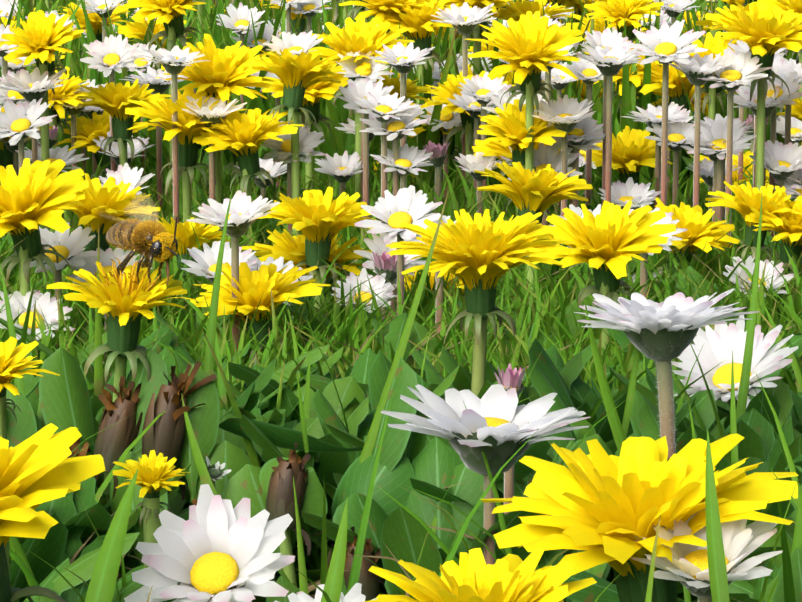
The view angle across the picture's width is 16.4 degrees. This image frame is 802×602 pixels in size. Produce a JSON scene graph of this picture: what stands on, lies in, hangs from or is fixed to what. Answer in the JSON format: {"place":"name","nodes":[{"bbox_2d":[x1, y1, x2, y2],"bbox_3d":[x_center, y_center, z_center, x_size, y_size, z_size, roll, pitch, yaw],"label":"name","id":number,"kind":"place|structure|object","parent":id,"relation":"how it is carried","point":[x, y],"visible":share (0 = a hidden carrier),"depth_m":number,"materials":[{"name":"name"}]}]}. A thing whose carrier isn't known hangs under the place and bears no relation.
{"place":"outdoors","nodes":[
{"label":"outdoors","id":0,"kind":"place"},
{"bbox_2d":[0,0,801,601],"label":"grass field","id":1,"kind":"structure","parent":0,"point":[354,332],"depth_m":0.75,"materials":[{"name":"green plant"}]},
{"bbox_2d":[0,0,801,601],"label":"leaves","id":2,"kind":"object","parent":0,"point":[434,464],"depth_m":0.54,"materials":[{"name":"green plant"}]},
{"bbox_2d":[46,258,203,401],"bbox_3d":[-0.050,0.028,0.516,0.026,0.072,0.025,-8,12,-39],"label":"dandelion","id":3,"kind":"object","parent":2,"relation":"on","point":[126,303],"visible":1,"depth_m":0.51,"materials":[{"name":"yellow plant"}]},
{"bbox_2d":[102,197,177,284],"bbox_3d":[-0.046,-0.008,0.512,0.023,0.018,0.011,21,27,41],"label":"bee","id":4,"kind":"object","parent":3,"relation":"on","point":[149,240],"visible":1,"depth_m":0.51,"materials":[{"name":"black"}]},
{"bbox_2d":[67,361,380,600],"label":"wilted dandelions","id":5,"kind":"object","parent":2,"relation":"on","point":[164,435],"visible":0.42,"depth_m":0.51,"materials":[{"name":"brown plant"}]},
{"bbox_2d":[6,347,517,585],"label":"leaves","id":6,"kind":"object","parent":2,"relation":"on","point":[65,401],"visible":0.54,"depth_m":0.51,"materials":[{"name":"green plant"}]},
{"bbox_2d":[0,188,762,601],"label":"grass","id":7,"kind":"structure","parent":2,"relation":"on","point":[102,580],"depth_m":0.50,"materials":[{"name":"green plant"}]},
{"bbox_2d":[7,88,768,514],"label":"flowers","id":8,"kind":"object","parent":2,"relation":"on","point":[509,376],"visible":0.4,"depth_m":0.74,"materials":[{"name":"pink plant"}]},
{"bbox_2d":[0,0,801,601],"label":"dandelions","id":9,"kind":"object","parent":2,"relation":"on","point":[600,504],"visible":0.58,"depth_m":0.77,"materials":[{"name":"yellow plant"}]},
{"bbox_2d":[0,0,801,601],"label":"daisies","id":10,"kind":"object","parent":2,"relation":"on","point":[212,548],"visible":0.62,"depth_m":0.85,"materials":[{"name":"white plant"}]},
{"bbox_2d":[386,209,574,395],"bbox_3d":[0.015,0.020,0.551,0.038,0.076,0.039,0,10,2],"label":"dandelion","id":11,"kind":"object","parent":2,"relation":"on","point":[479,256],"visible":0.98,"depth_m":0.54,"materials":[{"name":"yellow plant"}]},
{"bbox_2d":[574,288,758,458],"bbox_3d":[0.049,0.031,0.513,0.034,0.068,0.034,0,10,2],"label":"daisy","id":12,"kind":"object","parent":2,"relation":"on","point":[662,334],"visible":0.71,"depth_m":0.51,"materials":[{"name":"white plant"}]},
{"bbox_2d":[671,315,797,407],"bbox_3d":[0.067,0.030,0.570,0.028,0.052,0.027,0,10,2],"label":"daisy","id":13,"kind":"object","parent":2,"relation":"on","point":[721,342],"visible":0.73,"depth_m":0.57,"materials":[{"name":"white plant"}]}
]}

